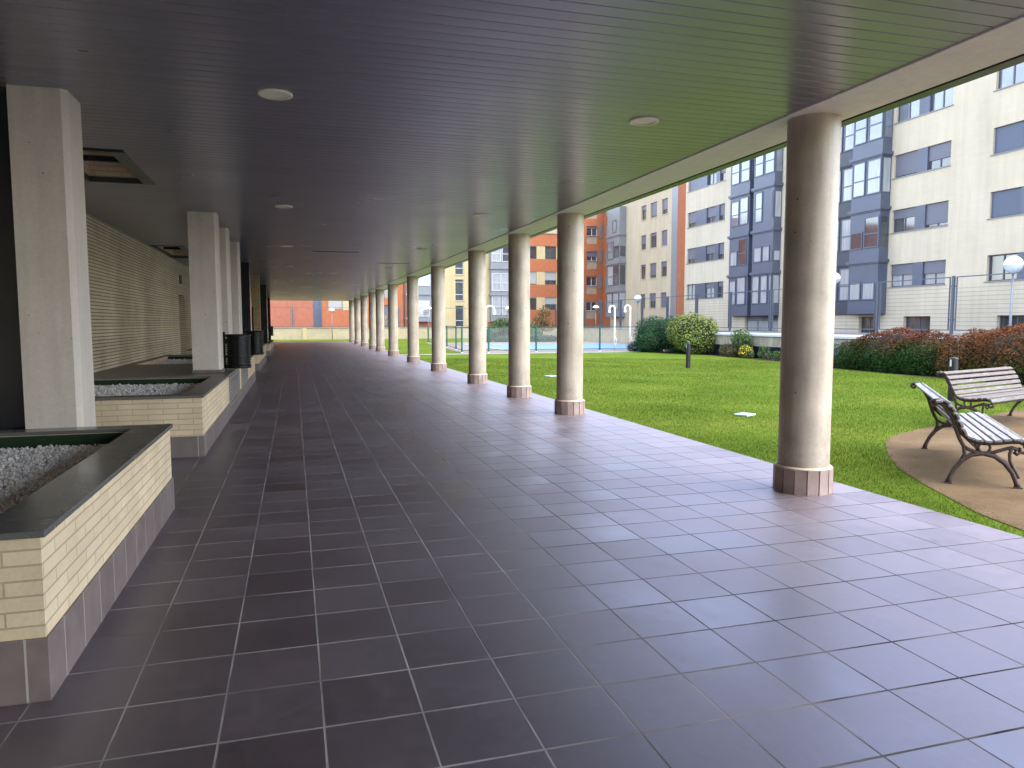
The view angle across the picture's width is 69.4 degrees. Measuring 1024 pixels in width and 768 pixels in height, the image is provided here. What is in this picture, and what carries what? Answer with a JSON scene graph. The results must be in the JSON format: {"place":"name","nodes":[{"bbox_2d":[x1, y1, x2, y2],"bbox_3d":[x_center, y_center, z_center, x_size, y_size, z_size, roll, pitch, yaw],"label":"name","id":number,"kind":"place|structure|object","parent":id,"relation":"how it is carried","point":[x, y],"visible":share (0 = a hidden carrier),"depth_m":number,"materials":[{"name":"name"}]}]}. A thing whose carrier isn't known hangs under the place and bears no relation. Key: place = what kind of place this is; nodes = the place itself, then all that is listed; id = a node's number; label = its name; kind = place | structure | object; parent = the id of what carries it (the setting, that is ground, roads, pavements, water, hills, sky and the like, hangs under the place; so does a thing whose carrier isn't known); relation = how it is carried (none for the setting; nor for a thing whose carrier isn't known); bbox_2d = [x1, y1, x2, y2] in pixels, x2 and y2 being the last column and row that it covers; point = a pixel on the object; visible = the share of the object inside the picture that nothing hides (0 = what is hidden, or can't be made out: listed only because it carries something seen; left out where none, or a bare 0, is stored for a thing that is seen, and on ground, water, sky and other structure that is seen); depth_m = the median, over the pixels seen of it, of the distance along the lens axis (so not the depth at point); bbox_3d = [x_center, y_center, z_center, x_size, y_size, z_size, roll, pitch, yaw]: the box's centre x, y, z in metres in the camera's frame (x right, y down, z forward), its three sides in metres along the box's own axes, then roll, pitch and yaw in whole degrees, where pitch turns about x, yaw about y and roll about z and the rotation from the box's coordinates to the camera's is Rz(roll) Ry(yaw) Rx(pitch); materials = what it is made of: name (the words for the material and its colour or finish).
{"place":"outdoors","nodes":[
{"label":"outdoors","id":0,"kind":"place"},
{"bbox_2d":[274,338,556,353],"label":"lawn","id":1,"kind":"structure","parent":0,"point":[425,347],"depth_m":61.62,"materials":[{"name":"green plant"}]},
{"bbox_2d":[486,317,507,337],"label":"bush","id":2,"kind":"object","parent":1,"relation":"on","point":[500,322],"visible":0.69,"depth_m":63.26,"materials":[{"name":"green plant"}]},
{"bbox_2d":[491,335,556,341],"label":"bush","id":3,"kind":"object","parent":1,"relation":"on","point":[547,338],"visible":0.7,"depth_m":62.48,"materials":[{"name":"green plant"}]},
{"bbox_2d":[530,322,542,341],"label":"bush","id":4,"kind":"object","parent":1,"relation":"on","point":[532,332],"visible":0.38,"depth_m":62.59,"materials":[{"name":"green plant"}]},
{"bbox_2d":[532,306,554,331],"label":"tree","id":5,"kind":"object","parent":1,"relation":"on","point":[539,321],"visible":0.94,"depth_m":63.36,"materials":[{"name":"brown plant"}]},
{"bbox_2d":[0,341,1023,767],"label":"walkway","id":6,"kind":"structure","parent":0,"point":[360,557],"depth_m":4.20,"materials":[{"name":"tile"}]},
{"bbox_2d":[0,87,24,429],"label":"stone pier","id":7,"kind":"structure","parent":6,"relation":"on","point":[12,414],"depth_m":6.10,"materials":[{"name":"stone"}]},
{"bbox_2d":[0,424,174,706],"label":"brick planter","id":8,"kind":"object","parent":6,"relation":"on","point":[85,513],"visible":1,"depth_m":3.90,"materials":[{"name":"brick"}]},
{"bbox_2d":[6,84,95,428],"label":"square pillar","id":9,"kind":"structure","parent":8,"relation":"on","point":[47,171],"depth_m":6.09,"materials":[{"name":"paint"}]},
{"bbox_2d":[86,213,191,372],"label":"brick wall","id":10,"kind":"structure","parent":6,"relation":"on","point":[140,307],"depth_m":16.27,"materials":[{"name":"brick"}]},
{"bbox_2d":[0,0,1023,300],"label":"ceiling","id":11,"kind":"structure","parent":10,"relation":"on","point":[394,134],"depth_m":6.30,"materials":[{"name":"metal"}]},
{"bbox_2d":[258,89,292,99],"bbox_3d":[-1.967,-2.404,6.145,0.280,0.016,0.280,-1,5,-16],"label":"ceiling light","id":12,"kind":"object","parent":11,"relation":"attached to","point":[275,94],"visible":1,"depth_m":6.15,"materials":[{"name":"beige plastic"}]},
{"bbox_2d":[629,117,658,125],"bbox_3d":[1.246,-2.478,6.982,0.280,0.016,0.280,-1,5,-16],"label":"ceiling light","id":13,"kind":"object","parent":11,"relation":"attached to","point":[642,121],"visible":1,"depth_m":6.99,"materials":[{"name":"beige plastic"}]},
{"bbox_2d":[94,354,255,457],"bbox_3d":[-6.643,0.037,14.725,2.332,0.750,12.724,-1,5,-16],"label":"brick planter","id":14,"kind":"object","parent":6,"relation":"on","point":[197,410],"visible":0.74,"depth_m":10.27,"materials":[{"name":"brick"}]},
{"bbox_2d":[187,211,224,372],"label":"square pillar","id":15,"kind":"structure","parent":14,"relation":"on","point":[205,289],"depth_m":12.79,"materials":[{"name":"paint"}]},
{"bbox_2d":[219,227,232,363],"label":"square pillar","id":16,"kind":"structure","parent":14,"relation":"on","point":[225,268],"depth_m":14.88,"materials":[{"name":"paint"}]},
{"bbox_2d":[230,242,242,333],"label":"square pillar","id":17,"kind":"structure","parent":14,"relation":"on","point":[235,267],"depth_m":17.46,"materials":[{"name":"paint"}]},
{"bbox_2d":[223,332,251,369],"bbox_3d":[-5.085,-0.616,13.740,0.453,0.710,0.453,2,5,24],"label":"litter bin","id":18,"kind":"object","parent":14,"relation":"on","point":[238,352],"visible":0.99,"depth_m":13.57,"materials":[{"name":"black metal"}]},
{"bbox_2d":[244,329,263,354],"bbox_3d":[-6.772,-1.088,19.457,0.453,0.710,0.453,2,5,24],"label":"litter bin","id":19,"kind":"object","parent":14,"relation":"on","point":[256,344],"visible":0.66,"depth_m":19.28,"materials":[{"name":"black metal"}]},
{"bbox_2d":[186,343,266,370],"bbox_3d":[-10.590,-1.057,27.955,2.252,0.750,7.224,-1,5,-16],"label":"brick planter","id":20,"kind":"object","parent":6,"relation":"on","point":[260,360],"visible":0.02,"depth_m":25.59,"materials":[{"name":"brick"}]},
{"bbox_2d":[251,275,260,330],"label":"brick pier","id":21,"kind":"structure","parent":20,"relation":"on","point":[255,303],"depth_m":29.36,"materials":[{"name":"brown brick"}]},
{"bbox_2d":[240,262,251,333],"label":"stone pier","id":22,"kind":"structure","parent":6,"relation":"on","point":[246,297],"depth_m":23.35,"materials":[{"name":"stone"}]},
{"bbox_2d":[267,298,270,339],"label":"stone pier","id":23,"kind":"structure","parent":6,"relation":"on","point":[269,313],"depth_m":57.00,"materials":[{"name":"stone"}]},
{"bbox_2d":[266,340,273,355],"bbox_3d":[-14.132,-1.984,39.959,2.252,0.620,8.324,-1,5,-16],"label":"brick planter","id":24,"kind":"object","parent":6,"relation":"on","point":[269,347],"visible":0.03,"depth_m":37.12,"materials":[{"name":"brick"}]},
{"bbox_2d":[260,285,267,342],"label":"stone pier","id":25,"kind":"structure","parent":24,"relation":"on","point":[264,311],"depth_m":36.95,"materials":[{"name":"stone"}]},
{"bbox_2d":[349,300,354,341],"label":"round column","id":26,"kind":"structure","parent":6,"relation":"on","point":[351,324],"depth_m":62.22,"materials":[{"name":"concrete"}]},
{"bbox_2d":[354,298,360,343],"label":"round column","id":27,"kind":"structure","parent":6,"relation":"on","point":[357,322],"depth_m":56.77,"materials":[{"name":"concrete"}]},
{"bbox_2d":[360,295,368,345],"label":"round column","id":28,"kind":"structure","parent":6,"relation":"on","point":[364,322],"depth_m":51.32,"materials":[{"name":"concrete"}]},
{"bbox_2d":[369,292,375,348],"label":"round column","id":29,"kind":"structure","parent":6,"relation":"on","point":[372,322],"depth_m":45.67,"materials":[{"name":"concrete"}]},
{"bbox_2d":[375,289,384,350],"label":"round column","id":30,"kind":"structure","parent":6,"relation":"on","point":[380,337],"depth_m":41.86,"materials":[{"name":"concrete"}]},
{"bbox_2d":[388,284,398,355],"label":"round column","id":31,"kind":"structure","parent":6,"relation":"on","point":[393,350],"depth_m":36.36,"materials":[{"name":"concrete"}]},
{"bbox_2d":[407,276,419,361],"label":"round column","id":32,"kind":"structure","parent":6,"relation":"on","point":[412,320],"depth_m":30.24,"materials":[{"name":"concrete"}]},
{"bbox_2d":[431,266,446,370],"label":"round column","id":33,"kind":"structure","parent":6,"relation":"on","point":[438,363],"depth_m":24.89,"materials":[{"name":"concrete"}]},
{"bbox_2d":[467,250,487,383],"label":"round column","id":34,"kind":"structure","parent":6,"relation":"on","point":[477,374],"depth_m":19.58,"materials":[{"name":"concrete"}]},
{"bbox_2d":[507,234,531,397],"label":"round column","id":35,"kind":"structure","parent":6,"relation":"on","point":[519,386],"depth_m":15.90,"materials":[{"name":"concrete"}]},
{"bbox_2d":[554,213,584,414],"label":"round column","id":36,"kind":"structure","parent":6,"relation":"on","point":[569,400],"depth_m":12.94,"materials":[{"name":"concrete"}]},
{"bbox_2d":[773,112,841,495],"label":"round column","id":37,"kind":"structure","parent":6,"relation":"on","point":[802,466],"depth_m":6.87,"materials":[{"name":"concrete"}]},
{"bbox_2d":[430,344,606,354],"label":"ground","id":38,"kind":"structure","parent":0,"point":[530,353],"depth_m":41.28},
{"bbox_2d":[270,283,406,327],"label":"apartment building","id":39,"kind":"structure","parent":38,"relation":"on","point":[302,316],"depth_m":77.22,"materials":[{"name":"orange brick"}]},
{"bbox_2d":[328,301,342,308],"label":"window","id":40,"kind":"structure","parent":39,"relation":"in","point":[330,303],"depth_m":77.63,"materials":[{"name":"white glass"}]},
{"bbox_2d":[271,327,507,339],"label":"boundary wall","id":41,"kind":"structure","parent":38,"relation":"on","point":[301,333],"depth_m":73.71,"materials":[{"name":"concrete"}]},
{"bbox_2d":[270,307,504,327],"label":"railing fence","id":42,"kind":"object","parent":41,"relation":"on","point":[292,322],"visible":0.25,"depth_m":73.26,"materials":[{"name":"grey metal"}]},
{"bbox_2d":[418,247,507,326],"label":"apartment building","id":43,"kind":"structure","parent":38,"relation":"on","point":[456,295],"depth_m":81.39,"materials":[{"name":"yellow paint"}]},
{"bbox_2d":[418,274,430,321],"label":"bay window","id":44,"kind":"structure","parent":43,"relation":"in","point":[424,283],"depth_m":79.59,"materials":[{"name":"white glass"}]},
{"bbox_2d":[455,279,462,300],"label":"window","id":45,"kind":"structure","parent":43,"relation":"in","point":[458,282],"depth_m":81.28,"materials":[{"name":"grey glass"}]},
{"bbox_2d":[455,306,463,326],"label":"window","id":46,"kind":"structure","parent":43,"relation":"in","point":[459,311],"depth_m":81.52,"materials":[{"name":"grey glass"}]},
{"bbox_2d":[488,247,507,320],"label":"bay window","id":47,"kind":"structure","parent":43,"relation":"in","point":[498,268],"depth_m":81.80,"materials":[{"name":"white glass"}]},
{"bbox_2d":[530,229,556,326],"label":"apartment building","id":48,"kind":"structure","parent":38,"relation":"on","point":[543,269],"depth_m":83.76,"materials":[{"name":"orange brick"}]},
{"bbox_2d":[545,297,555,309],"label":"window","id":49,"kind":"structure","parent":48,"relation":"in","point":[550,301],"depth_m":84.35,"materials":[{"name":"white glass"}]},
{"bbox_2d":[545,272,555,284],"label":"window","id":50,"kind":"structure","parent":48,"relation":"in","point":[550,277],"depth_m":84.11,"materials":[{"name":"white glass"}]},
{"bbox_2d":[545,246,555,258],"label":"window","id":51,"kind":"structure","parent":48,"relation":"in","point":[550,252],"depth_m":83.90,"materials":[{"name":"grey glass"}]},
{"bbox_2d":[539,328,1000,343],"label":"boundary wall","id":52,"kind":"structure","parent":38,"relation":"on","point":[607,335],"depth_m":60.50,"materials":[{"name":"concrete"}]},
{"bbox_2d":[543,272,1023,334],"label":"railing fence","id":53,"kind":"object","parent":52,"relation":"on","point":[877,297],"visible":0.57,"depth_m":33.66,"materials":[{"name":"grey metal"}]},
{"bbox_2d":[699,332,966,358],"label":"vent wall","id":54,"kind":"structure","parent":38,"relation":"on","point":[772,341],"depth_m":33.88,"materials":[{"name":"concrete"}]},
{"bbox_2d":[463,343,627,350],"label":"pool kerb","id":55,"kind":"structure","parent":0,"point":[556,350],"depth_m":44.29,"materials":[{"name":"concrete"}]},
{"bbox_2d":[427,341,667,353],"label":"pool deck","id":56,"kind":"structure","parent":0,"point":[465,347],"depth_m":46.91,"materials":[{"name":"grey concrete"}]},
{"bbox_2d":[427,325,625,352],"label":"pool fence","id":57,"kind":"object","parent":56,"relation":"on","point":[488,327],"visible":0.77,"depth_m":41.68,"materials":[{"name":"grey metal"}]},
{"bbox_2d":[486,343,627,349],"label":"pool water","id":58,"kind":"structure","parent":0,"point":[554,346],"depth_m":50.09,"materials":[{"name":"blue liquid"}]},
{"bbox_2d":[583,211,609,328],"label":"apartment building","id":59,"kind":"structure","parent":0,"point":[595,258],"depth_m":85.36,"materials":[{"name":"orange brick"}]},
{"bbox_2d":[605,183,685,328],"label":"apartment building","id":60,"kind":"structure","parent":0,"point":[645,237],"depth_m":72.11,"materials":[{"name":"beige concrete"}]},
{"bbox_2d":[605,206,626,316],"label":"bay window","id":61,"kind":"structure","parent":60,"relation":"in","point":[616,220],"depth_m":77.31,"materials":[{"name":"white glass"}]},
{"bbox_2d":[405,352,1023,536],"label":"lawn","id":62,"kind":"structure","parent":0,"point":[629,355],"depth_m":14.60,"materials":[{"name":"green plant"}]},
{"bbox_2d":[686,343,690,367],"bbox_3d":[6.315,-1.022,26.485,0.166,0.908,0.166,1,5,9],"label":"bollard light","id":63,"kind":"object","parent":62,"relation":"on","point":[688,353],"visible":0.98,"depth_m":26.42,"materials":[{"name":"grey metal"}]},
{"bbox_2d":[652,351,1023,384],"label":"planting bed","id":64,"kind":"object","parent":62,"relation":"on","point":[930,376],"visible":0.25,"depth_m":25.86,"materials":[{"name":"soil"}]},
{"bbox_2d":[633,315,684,352],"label":"round shrub","id":65,"kind":"object","parent":64,"relation":"on","point":[651,335],"visible":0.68,"depth_m":40.37,"materials":[{"name":"green plant"}]},
{"bbox_2d":[665,312,719,353],"bbox_3d":[9.296,-2.659,38.349,3.032,2.250,2.090,4,6,42],"label":"round shrub","id":66,"kind":"object","parent":64,"relation":"on","point":[697,333],"visible":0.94,"depth_m":37.69,"materials":[{"name":"green plant"}]},
{"bbox_2d":[718,343,741,356],"bbox_3d":[10.412,-1.617,35.220,0.900,0.672,1.683,0,5,-4],"label":"shrub","id":67,"kind":"object","parent":64,"relation":"on","point":[731,351],"visible":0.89,"depth_m":35.14,"materials":[{"name":"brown plant"}]},
{"bbox_2d":[730,329,752,357],"bbox_3d":[10.788,-1.925,34.707,0.852,1.356,1.727,-1,5,-16],"label":"shrub","id":68,"kind":"object","parent":64,"relation":"on","point":[740,340],"visible":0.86,"depth_m":34.47,"materials":[{"name":"green plant"}]},
{"bbox_2d":[738,345,754,358],"bbox_3d":[10.690,-1.473,33.617,0.646,0.643,1.033,-1,5,-16],"label":"flower shrub","id":69,"kind":"object","parent":64,"relation":"on","point":[747,352],"visible":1,"depth_m":33.52,"materials":[{"name":"yellow plant"}]},
{"bbox_2d":[757,344,780,360],"bbox_3d":[11.361,-1.343,31.902,0.609,0.688,2.608,-1,5,-11],"label":"shrub","id":70,"kind":"object","parent":64,"relation":"on","point":[766,356],"visible":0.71,"depth_m":32.53,"materials":[{"name":"green plant"}]},
{"bbox_2d":[833,340,847,367],"bbox_3d":[12.006,-1.128,27.307,1.188,1.037,2.404,0,5,5],"label":"lavender bush","id":71,"kind":"object","parent":64,"relation":"on","point":[836,351],"visible":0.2,"depth_m":26.54,"materials":[{"name":"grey plant"}]},
{"bbox_2d":[833,326,958,375],"bbox_3d":[12.908,-0.984,24.736,2.337,1.884,5.044,-1,5,-16],"label":"hedge","id":72,"kind":"object","parent":64,"relation":"on","point":[901,352],"visible":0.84,"depth_m":23.97,"materials":[{"name":"green plant"}]},
{"bbox_2d":[932,323,1023,383],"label":"hedge","id":73,"kind":"object","parent":64,"relation":"on","point":[983,349],"visible":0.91,"depth_m":20.70,"materials":[{"name":"red plant"}]},
{"bbox_2d":[1003,256,1023,325],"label":"globe lamp","id":74,"kind":"object","parent":64,"relation":"on","point":[1012,265],"visible":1,"depth_m":25.76,"materials":[{"name":"metal"}]},
{"bbox_2d":[947,357,958,401],"bbox_3d":[9.127,-0.097,15.300,0.166,0.908,0.166,1,5,9],"label":"bollard light","id":75,"kind":"object","parent":62,"relation":"on","point":[953,366],"visible":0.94,"depth_m":15.23,"materials":[{"name":"grey metal"}]},
{"bbox_2d":[885,409,1023,529],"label":"sandy path","id":76,"kind":"structure","parent":0,"point":[985,484],"depth_m":8.25,"materials":[{"name":"beige sand"}]},
{"bbox_2d":[910,382,1023,488],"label":"park bench","id":77,"kind":"object","parent":76,"relation":"on","point":[964,428],"visible":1,"depth_m":7.45,"materials":[{"name":"paint"}]},
{"bbox_2d":[936,366,1023,430],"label":"park bench","id":78,"kind":"object","parent":76,"relation":"on","point":[1016,394],"visible":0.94,"depth_m":11.80,"materials":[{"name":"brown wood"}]},
{"label":"street","id":79,"kind":"structure","parent":0,"visible":0},
{"bbox_2d":[684,62,1023,334],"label":"apartment building","id":80,"kind":"structure","parent":79,"relation":"on","point":[931,186],"depth_m":39.13,"materials":[{"name":"beige paint"}]},
{"bbox_2d":[688,248,695,263],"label":"window","id":81,"kind":"structure","parent":80,"relation":"in","point":[691,252],"depth_m":59.98,"materials":[{"name":"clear glass"}]},
{"bbox_2d":[689,212,695,227],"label":"window","id":82,"kind":"structure","parent":80,"relation":"in","point":[692,216],"depth_m":59.71,"materials":[{"name":"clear glass"}]},
{"bbox_2d":[706,282,713,297],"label":"window","id":83,"kind":"structure","parent":80,"relation":"in","point":[709,286],"depth_m":57.52,"materials":[{"name":"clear glass"}]},
{"bbox_2d":[707,244,714,260],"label":"window","id":84,"kind":"structure","parent":80,"relation":"in","point":[710,248],"depth_m":57.23,"materials":[{"name":"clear glass"}]},
{"bbox_2d":[708,206,715,222],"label":"window","id":85,"kind":"structure","parent":80,"relation":"in","point":[712,210],"depth_m":56.96,"materials":[{"name":"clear glass"}]},
{"bbox_2d":[726,159,753,315],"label":"bay window","id":86,"kind":"structure","parent":80,"relation":"in","point":[741,197],"depth_m":52.40,"materials":[{"name":"blue glass"}]},
{"bbox_2d":[747,316,777,330],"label":"window","id":87,"kind":"structure","parent":80,"relation":"in","point":[754,323],"depth_m":51.56,"materials":[{"name":"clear glass"}]},
{"bbox_2d":[749,148,783,315],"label":"bay window","id":88,"kind":"structure","parent":80,"relation":"in","point":[768,168],"depth_m":49.28,"materials":[{"name":"blue glass"}]},
{"bbox_2d":[835,123,853,313],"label":"bay window","id":89,"kind":"structure","parent":80,"relation":"in","point":[847,132],"depth_m":42.91,"materials":[{"name":"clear glass"}]},
{"bbox_2d":[861,317,874,332],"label":"window","id":90,"kind":"structure","parent":80,"relation":"in","point":[867,322],"depth_m":41.94,"materials":[{"name":"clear glass"}]},
{"bbox_2d":[846,109,893,313],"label":"bay window","id":91,"kind":"structure","parent":80,"relation":"in","point":[868,262],"depth_m":40.41,"materials":[{"name":"blue glass"}]},
{"bbox_2d":[891,263,912,286],"bbox_3d":[20.800,-5.783,39.320,0.095,1.200,1.500,-1,5,-16],"label":"window","id":92,"kind":"structure","parent":80,"relation":"in","point":[899,271],"depth_m":39.34,"materials":[{"name":"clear glass"}]},
{"bbox_2d":[894,207,914,232],"bbox_3d":[20.796,-8.658,39.081,0.095,1.200,1.500,-1,5,-16],"label":"window","id":93,"kind":"structure","parent":80,"relation":"in","point":[904,219],"depth_m":39.12,"materials":[{"name":"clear glass"}]},
{"bbox_2d":[896,150,917,177],"bbox_3d":[20.792,-11.533,38.842,0.095,1.200,1.500,-1,5,-16],"label":"window","id":94,"kind":"structure","parent":80,"relation":"in","point":[906,164],"depth_m":38.86,"materials":[{"name":"grey glass"}]},
{"bbox_2d":[898,99,919,121],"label":"window","id":95,"kind":"structure","parent":80,"relation":"in","point":[910,110],"depth_m":38.64,"materials":[{"name":"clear glass"}]},
{"bbox_2d":[906,316,929,333],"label":"window","id":96,"kind":"structure","parent":80,"relation":"in","point":[914,322],"depth_m":38.52,"materials":[{"name":"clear glass"}]},
{"bbox_2d":[924,260,945,284],"bbox_3d":[21.396,-5.616,37.303,0.095,1.200,1.420,-1,5,-16],"label":"window","id":97,"kind":"structure","parent":80,"relation":"in","point":[932,269],"depth_m":37.32,"materials":[{"name":"grey glass"}]},
{"bbox_2d":[926,201,948,227],"bbox_3d":[21.392,-8.491,37.064,0.095,1.200,1.420,-1,5,-16],"label":"window","id":98,"kind":"structure","parent":80,"relation":"in","point":[937,213],"depth_m":37.08,"materials":[{"name":"grey glass"}]},
{"bbox_2d":[929,141,950,169],"bbox_3d":[21.388,-11.366,36.825,0.095,1.200,1.420,-1,5,-16],"label":"window","id":99,"kind":"structure","parent":80,"relation":"in","point":[940,154],"depth_m":36.86,"materials":[{"name":"grey glass"}]},
{"bbox_2d":[932,87,953,110],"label":"window","id":100,"kind":"structure","parent":80,"relation":"in","point":[942,99],"depth_m":36.69,"materials":[{"name":"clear glass"}]},
{"bbox_2d":[988,253,1017,280],"bbox_3d":[22.468,-5.321,33.732,0.060,1.200,1.500,-1,5,-16],"label":"window","id":101,"kind":"structure","parent":80,"relation":"in","point":[996,262],"depth_m":33.99,"materials":[{"name":"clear glass"}]},
{"bbox_2d":[991,187,1020,217],"bbox_3d":[22.447,-8.195,33.488,0.095,1.200,1.500,-1,5,-16],"label":"window","id":102,"kind":"structure","parent":80,"relation":"in","point":[1005,202],"depth_m":33.49,"materials":[{"name":"blue glass"}]},
{"bbox_2d":[994,121,1023,153],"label":"window","id":103,"kind":"structure","parent":80,"relation":"in","point":[1008,137],"depth_m":33.26,"materials":[{"name":"blue glass"}]},
{"bbox_2d":[998,62,1023,88],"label":"window","id":104,"kind":"structure","parent":80,"relation":"in","point":[1014,74],"depth_m":33.17,"materials":[{"name":"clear glass"}]},
{"bbox_2d":[1000,315,1023,334],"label":"window","id":105,"kind":"structure","parent":80,"relation":"in","point":[1004,319],"depth_m":33.48,"materials":[{"name":"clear glass"}]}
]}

